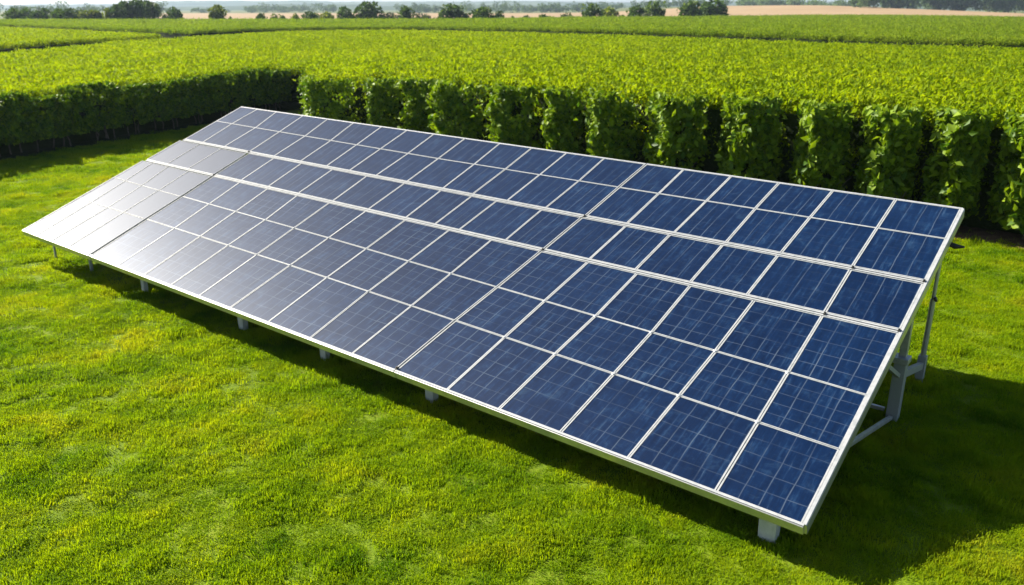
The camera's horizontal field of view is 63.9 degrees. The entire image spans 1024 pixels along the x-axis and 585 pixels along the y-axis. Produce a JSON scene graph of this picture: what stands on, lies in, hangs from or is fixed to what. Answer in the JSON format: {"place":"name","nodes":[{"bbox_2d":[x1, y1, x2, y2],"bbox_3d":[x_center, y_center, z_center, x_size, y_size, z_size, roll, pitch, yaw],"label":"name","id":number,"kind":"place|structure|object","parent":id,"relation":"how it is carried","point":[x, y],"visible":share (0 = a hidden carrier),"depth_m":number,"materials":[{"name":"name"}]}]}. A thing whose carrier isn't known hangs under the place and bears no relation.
{"place":"outdoors","nodes":[
{"label":"outdoors","id":0,"kind":"place"},
{"bbox_2d":[0,0,850,4],"label":"sky","id":1,"kind":"structure","parent":0,"point":[5,2],"materials":[{"name":"white"}]},
{"bbox_2d":[0,0,922,8],"bbox_3d":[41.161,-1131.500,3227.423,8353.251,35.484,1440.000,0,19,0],"label":"hills","id":2,"kind":"structure","parent":0,"point":[199,3],"depth_m":3026.53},
{"bbox_2d":[0,4,1016,9],"bbox_3d":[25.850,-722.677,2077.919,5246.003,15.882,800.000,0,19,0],"label":"hills","id":3,"kind":"structure","parent":0,"point":[352,7],"depth_m":1960.86,"materials":[{"name":"green plant"}]},
{"bbox_2d":[0,110,1023,584],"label":"lawn","id":4,"kind":"structure","parent":0,"point":[354,530],"depth_m":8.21,"materials":[{"name":"green plant"}]},
{"bbox_2d":[22,141,246,270],"bbox_3d":[-6.967,-2.089,16.724,2.667,2.413,5.079,13,23,33],"label":"solar array","id":5,"kind":"object","parent":4,"relation":"on","point":[92,221],"visible":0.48,"depth_m":15.92,"materials":[{"name":"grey glass"}]},
{"bbox_2d":[0,109,288,160],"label":"soil bed","id":6,"kind":"object","parent":4,"relation":"on","point":[75,144],"visible":0.51,"depth_m":30.06,"materials":[{"name":"brown soil"}]},
{"bbox_2d":[0,90,38,156],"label":"hedge bush","id":7,"kind":"object","parent":6,"relation":"on","point":[13,133],"visible":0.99,"depth_m":26.48,"materials":[{"name":"green plant"}]},
{"bbox_2d":[21,93,79,151],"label":"hedge bush","id":8,"kind":"object","parent":6,"relation":"on","point":[54,125],"visible":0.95,"depth_m":27.78,"materials":[{"name":"green plant"}]},
{"bbox_2d":[58,80,120,139],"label":"hedge bush","id":9,"kind":"object","parent":6,"relation":"on","point":[92,120],"visible":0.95,"depth_m":29.17,"materials":[{"name":"green plant"}]},
{"bbox_2d":[99,82,155,137],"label":"hedge bush","id":10,"kind":"object","parent":6,"relation":"on","point":[134,94],"visible":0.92,"depth_m":30.79,"materials":[{"name":"green plant"}]},
{"bbox_2d":[145,78,189,129],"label":"hedge bush","id":11,"kind":"object","parent":6,"relation":"on","point":[166,110],"visible":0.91,"depth_m":32.29,"materials":[{"name":"green plant"}]},
{"bbox_2d":[170,74,219,123],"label":"hedge bush","id":12,"kind":"object","parent":6,"relation":"on","point":[199,98],"visible":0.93,"depth_m":33.76,"materials":[{"name":"green plant"}]},
{"bbox_2d":[204,71,244,117],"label":"hedge bush","id":13,"kind":"object","parent":6,"relation":"on","point":[227,83],"visible":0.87,"depth_m":35.01,"materials":[{"name":"green plant"}]},
{"bbox_2d":[232,67,270,107],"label":"hedge bush","id":14,"kind":"object","parent":6,"relation":"on","point":[247,83],"visible":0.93,"depth_m":36.60,"materials":[{"name":"green plant"}]},
{"bbox_2d":[253,69,293,109],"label":"hedge bush","id":15,"kind":"object","parent":6,"relation":"on","point":[280,77],"visible":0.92,"depth_m":38.20,"materials":[{"name":"green plant"}]},
{"bbox_2d":[297,84,305,114],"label":"hedge bush","id":16,"kind":"object","parent":4,"relation":"on","point":[300,91],"visible":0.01,"depth_m":31.28,"materials":[{"name":"green plant"}]},
{"bbox_2d":[90,106,645,377],"bbox_3d":[-3.614,-1.354,14.356,10.529,2.575,5.132,14,24,35],"label":"solar array","id":17,"kind":"object","parent":4,"relation":"on","point":[385,250],"visible":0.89,"depth_m":13.05,"materials":[{"name":"blue glass"}]},
{"bbox_2d":[394,163,964,542],"bbox_3d":[2.183,0.186,10.159,5.196,2.414,5.132,14,24,35],"label":"solar array","id":18,"kind":"object","parent":4,"relation":"on","point":[735,342],"visible":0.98,"depth_m":9.53,"materials":[{"name":"blue glass"}]},
{"bbox_2d":[953,225,1023,248],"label":"soil bed","id":19,"kind":"object","parent":4,"relation":"on","point":[996,235],"visible":0.09,"depth_m":17.49,"materials":[{"name":"brown soil"}]},
{"bbox_2d":[295,74,363,123],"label":"hedge bush","id":20,"kind":"object","parent":19,"relation":"on","point":[316,90],"visible":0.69,"depth_m":28.39,"materials":[{"name":"green plant"}]},
{"bbox_2d":[360,75,404,128],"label":"hedge bush","id":21,"kind":"object","parent":19,"relation":"on","point":[374,103],"visible":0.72,"depth_m":27.78,"materials":[{"name":"green plant"}]},
{"bbox_2d":[395,76,436,133],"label":"hedge bush","id":22,"kind":"object","parent":19,"relation":"on","point":[414,104],"visible":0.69,"depth_m":26.91,"materials":[{"name":"green plant"}]},
{"bbox_2d":[423,78,493,140],"bbox_3d":[-1.977,-5.423,26.014,2.108,2.647,2.263,18,26,41],"label":"hedge bush","id":23,"kind":"object","parent":19,"relation":"on","point":[447,102],"visible":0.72,"depth_m":25.43,"materials":[{"name":"green plant"}]},
{"bbox_2d":[471,82,544,147],"bbox_3d":[-0.335,-4.877,24.434,1.930,2.644,2.502,17,25,40],"label":"hedge bush","id":24,"kind":"object","parent":19,"relation":"on","point":[504,127],"visible":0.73,"depth_m":23.98,"materials":[{"name":"green plant"}]},
{"bbox_2d":[529,85,589,154],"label":"hedge bush","id":25,"kind":"object","parent":19,"relation":"on","point":[557,122],"visible":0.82,"depth_m":22.97,"materials":[{"name":"green plant"}]},
{"bbox_2d":[574,87,644,161],"bbox_3d":[2.726,-4.164,22.322,1.843,2.683,2.315,4,20,12],"label":"hedge bush","id":26,"kind":"object","parent":19,"relation":"on","point":[602,109],"visible":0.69,"depth_m":21.79,"materials":[{"name":"green plant"}]},
{"bbox_2d":[642,91,711,170],"bbox_3d":[3.937,-3.734,21.021,1.802,2.736,2.405,11,22,29],"label":"hedge bush","id":27,"kind":"object","parent":19,"relation":"on","point":[663,146],"visible":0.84,"depth_m":20.73,"materials":[{"name":"green plant"}]},
{"bbox_2d":[714,92,790,181],"bbox_3d":[5.651,-3.463,20.141,1.686,2.789,2.066,13,23,33],"label":"hedge bush","id":28,"kind":"object","parent":19,"relation":"on","point":[733,150],"visible":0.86,"depth_m":19.78,"materials":[{"name":"green plant"}]},
{"bbox_2d":[785,98,857,190],"bbox_3d":[7.119,-3.123,19.187,1.559,2.762,1.896,16,25,38],"label":"hedge bush","id":29,"kind":"object","parent":19,"relation":"on","point":[816,145],"visible":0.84,"depth_m":18.78,"materials":[{"name":"green plant"}]},
{"bbox_2d":[850,104,928,199],"bbox_3d":[8.242,-2.809,18.269,1.430,2.773,1.998,15,24,36],"label":"hedge bush","id":30,"kind":"object","parent":19,"relation":"on","point":[897,131],"visible":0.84,"depth_m":17.98,"materials":[{"name":"green plant"}]},
{"bbox_2d":[921,105,993,220],"bbox_3d":[9.257,-2.486,17.377,1.246,2.745,2.207,14,24,35],"label":"hedge bush","id":31,"kind":"object","parent":19,"relation":"on","point":[958,185],"visible":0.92,"depth_m":17.22,"materials":[{"name":"green plant"}]},
{"bbox_2d":[986,108,1023,238],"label":"hedge bush","id":32,"kind":"object","parent":19,"relation":"on","point":[1007,195],"visible":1,"depth_m":16.69,"materials":[{"name":"green plant"}]},
{"bbox_2d":[0,5,1023,19],"bbox_3d":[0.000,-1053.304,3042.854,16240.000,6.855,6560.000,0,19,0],"label":"ground","id":33,"kind":"structure","parent":0,"point":[318,11],"depth_m":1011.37,"materials":[{"name":"green plant"}]},
{"bbox_2d":[1,7,29,18],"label":"tree","id":34,"kind":"object","parent":33,"relation":"on","point":[13,13],"visible":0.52,"depth_m":166.94,"materials":[{"name":"green plant"}]},
{"bbox_2d":[20,7,32,18],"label":"tree","id":35,"kind":"object","parent":33,"relation":"on","point":[25,12],"visible":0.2,"depth_m":171.91,"materials":[{"name":"green plant"}]},
{"bbox_2d":[29,10,44,19],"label":"tree","id":36,"kind":"object","parent":33,"relation":"on","point":[33,15],"visible":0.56,"depth_m":168.85,"materials":[{"name":"green plant"}]},
{"bbox_2d":[38,7,52,18],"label":"tree","id":37,"kind":"object","parent":33,"relation":"on","point":[44,10],"visible":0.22,"depth_m":172.67,"materials":[{"name":"green plant"}]},
{"bbox_2d":[47,8,64,18],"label":"tree","id":38,"kind":"object","parent":33,"relation":"on","point":[53,14],"visible":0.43,"depth_m":168.49,"materials":[{"name":"green plant"}]},
{"bbox_2d":[57,7,78,18],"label":"tree","id":39,"kind":"object","parent":33,"relation":"on","point":[69,13],"visible":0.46,"depth_m":167.91,"materials":[{"name":"green plant"}]},
{"bbox_2d":[73,9,99,19],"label":"tree","id":40,"kind":"object","parent":33,"relation":"on","point":[82,14],"visible":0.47,"depth_m":171.63,"materials":[{"name":"green plant"}]},
{"bbox_2d":[90,10,104,19],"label":"tree","id":41,"kind":"object","parent":33,"relation":"on","point":[100,16],"visible":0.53,"depth_m":172.62,"materials":[{"name":"green plant"}]},
{"bbox_2d":[102,7,111,18],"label":"tree","id":42,"kind":"object","parent":33,"relation":"on","point":[106,11],"visible":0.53,"depth_m":169.30,"materials":[{"name":"green plant"}]},
{"bbox_2d":[108,4,126,18],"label":"tree","id":43,"kind":"object","parent":33,"relation":"on","point":[115,11],"visible":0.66,"depth_m":168.80,"materials":[{"name":"green plant"}]},
{"bbox_2d":[118,0,138,17],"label":"tree","id":44,"kind":"object","parent":33,"relation":"on","point":[125,5],"visible":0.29,"depth_m":171.10,"materials":[{"name":"green plant"}]},
{"bbox_2d":[126,0,146,18],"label":"tree","id":45,"kind":"object","parent":33,"relation":"on","point":[140,11],"visible":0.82,"depth_m":171.37,"materials":[{"name":"green plant"}]},
{"bbox_2d":[139,0,161,18],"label":"tree","id":46,"kind":"object","parent":33,"relation":"on","point":[153,10],"visible":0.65,"depth_m":175.10,"materials":[{"name":"green plant"}]},
{"bbox_2d":[166,6,183,18],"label":"tree","id":47,"kind":"object","parent":33,"relation":"on","point":[175,13],"visible":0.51,"depth_m":171.92,"materials":[{"name":"green plant"}]},
{"bbox_2d":[208,4,226,18],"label":"tree","id":48,"kind":"object","parent":33,"relation":"on","point":[216,12],"visible":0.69,"depth_m":174.51,"materials":[{"name":"green plant"}]},
{"bbox_2d":[255,13,267,18],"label":"field bush","id":49,"kind":"object","parent":33,"relation":"on","point":[260,16],"visible":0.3,"depth_m":172.59,"materials":[{"name":"green plant"}]},
{"bbox_2d":[270,14,280,18],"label":"field bush","id":50,"kind":"object","parent":33,"relation":"on","point":[275,16],"visible":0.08,"depth_m":173.58,"materials":[{"name":"green plant"}]},
{"bbox_2d":[301,11,319,18],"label":"tree","id":51,"kind":"object","parent":33,"relation":"on","point":[308,14],"visible":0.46,"depth_m":173.35,"materials":[{"name":"green plant"}]},
{"bbox_2d":[319,11,333,18],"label":"tree","id":52,"kind":"object","parent":33,"relation":"on","point":[326,15],"visible":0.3,"depth_m":179.99,"materials":[{"name":"green plant"}]},
{"bbox_2d":[336,5,355,18],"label":"tree","id":53,"kind":"object","parent":33,"relation":"on","point":[342,13],"visible":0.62,"depth_m":175.04,"materials":[{"name":"green plant"}]},
{"bbox_2d":[0,0,732,13],"bbox_3d":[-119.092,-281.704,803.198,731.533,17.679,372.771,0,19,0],"label":"woodland","id":54,"kind":"object","parent":33,"relation":"on","point":[504,7],"visible":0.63,"depth_m":874.69,"materials":[{"name":"green plant"}]},
{"bbox_2d":[353,1,383,18],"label":"tree","id":55,"kind":"object","parent":33,"relation":"on","point":[368,10],"visible":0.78,"depth_m":178.78,"materials":[{"name":"green plant"}]},
{"bbox_2d":[382,12,397,18],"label":"tree","id":56,"kind":"object","parent":33,"relation":"on","point":[387,15],"visible":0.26,"depth_m":177.58,"materials":[{"name":"green plant"}]},
{"bbox_2d":[397,5,415,18],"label":"tree","id":57,"kind":"object","parent":33,"relation":"on","point":[405,12],"visible":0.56,"depth_m":175.31,"materials":[{"name":"green plant"}]},
{"bbox_2d":[413,12,425,18],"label":"field bush","id":58,"kind":"object","parent":33,"relation":"on","point":[417,16],"visible":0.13,"depth_m":179.26,"materials":[{"name":"green plant"}]},
{"bbox_2d":[438,3,467,18],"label":"tree","id":59,"kind":"object","parent":33,"relation":"on","point":[450,11],"visible":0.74,"depth_m":178.68,"materials":[{"name":"green plant"}]},
{"bbox_2d":[468,6,501,18],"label":"tree","id":60,"kind":"object","parent":33,"relation":"on","point":[483,12],"visible":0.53,"depth_m":175.90,"materials":[{"name":"green plant"}]},
{"bbox_2d":[493,10,504,17],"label":"tree","id":61,"kind":"object","parent":33,"relation":"on","point":[498,14],"visible":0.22,"depth_m":178.01,"materials":[{"name":"green plant"}]},
{"bbox_2d":[0,25,1023,222],"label":"crop canopy","id":62,"kind":"object","parent":33,"relation":"on","point":[36,62],"visible":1,"depth_m":35.46,"materials":[{"name":"green plant"}]},
{"bbox_2d":[0,13,1023,47],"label":"crop canopy","id":63,"kind":"object","parent":33,"relation":"on","point":[975,29],"visible":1,"depth_m":101.60,"materials":[{"name":"green plant"}]},
{"bbox_2d":[0,74,1023,234],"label":"hedge","id":64,"kind":"object","parent":33,"relation":"on","point":[790,122],"visible":0.01,"depth_m":21.68,"materials":[{"name":"green plant"}]},
{"bbox_2d":[561,12,572,16],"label":"field bush","id":65,"kind":"object","parent":33,"relation":"on","point":[566,15],"visible":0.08,"depth_m":186.56,"materials":[{"name":"green plant"}]},
{"bbox_2d":[581,2,604,16],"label":"tree","id":66,"kind":"object","parent":33,"relation":"on","point":[590,11],"visible":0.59,"depth_m":185.85,"materials":[{"name":"green plant"}]},
{"bbox_2d":[602,6,618,16],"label":"tree","id":67,"kind":"object","parent":33,"relation":"on","point":[610,12],"visible":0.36,"depth_m":190.72,"materials":[{"name":"green plant"}]},
{"bbox_2d":[626,5,643,16],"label":"tree","id":68,"kind":"object","parent":33,"relation":"on","point":[635,10],"visible":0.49,"depth_m":192.96,"materials":[{"name":"green plant"}]},
{"bbox_2d":[640,12,651,16],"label":"field bush","id":69,"kind":"object","parent":33,"relation":"on","point":[645,14],"visible":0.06,"depth_m":185.89,"materials":[{"name":"green plant"}]},
{"bbox_2d":[642,0,666,15],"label":"tree","id":70,"kind":"object","parent":33,"relation":"on","point":[656,10],"visible":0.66,"depth_m":192.32,"materials":[{"name":"green plant"}]},
{"bbox_2d":[677,0,707,15],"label":"tree","id":71,"kind":"object","parent":33,"relation":"on","point":[690,8],"visible":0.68,"depth_m":196.56,"materials":[{"name":"green plant"}]},
{"bbox_2d":[699,0,728,15],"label":"tree","id":72,"kind":"object","parent":33,"relation":"on","point":[710,8],"visible":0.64,"depth_m":206.14,"materials":[{"name":"green plant"}]},
{"bbox_2d":[732,0,867,6],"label":"woodland","id":73,"kind":"object","parent":33,"relation":"on","point":[778,2],"visible":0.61,"depth_m":817.21,"materials":[{"name":"green plant"}]},
{"bbox_2d":[848,0,1023,12],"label":"woodland","id":74,"kind":"object","parent":33,"relation":"on","point":[1005,6],"visible":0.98,"depth_m":529.90,"materials":[{"name":"green plant"}]}
]}

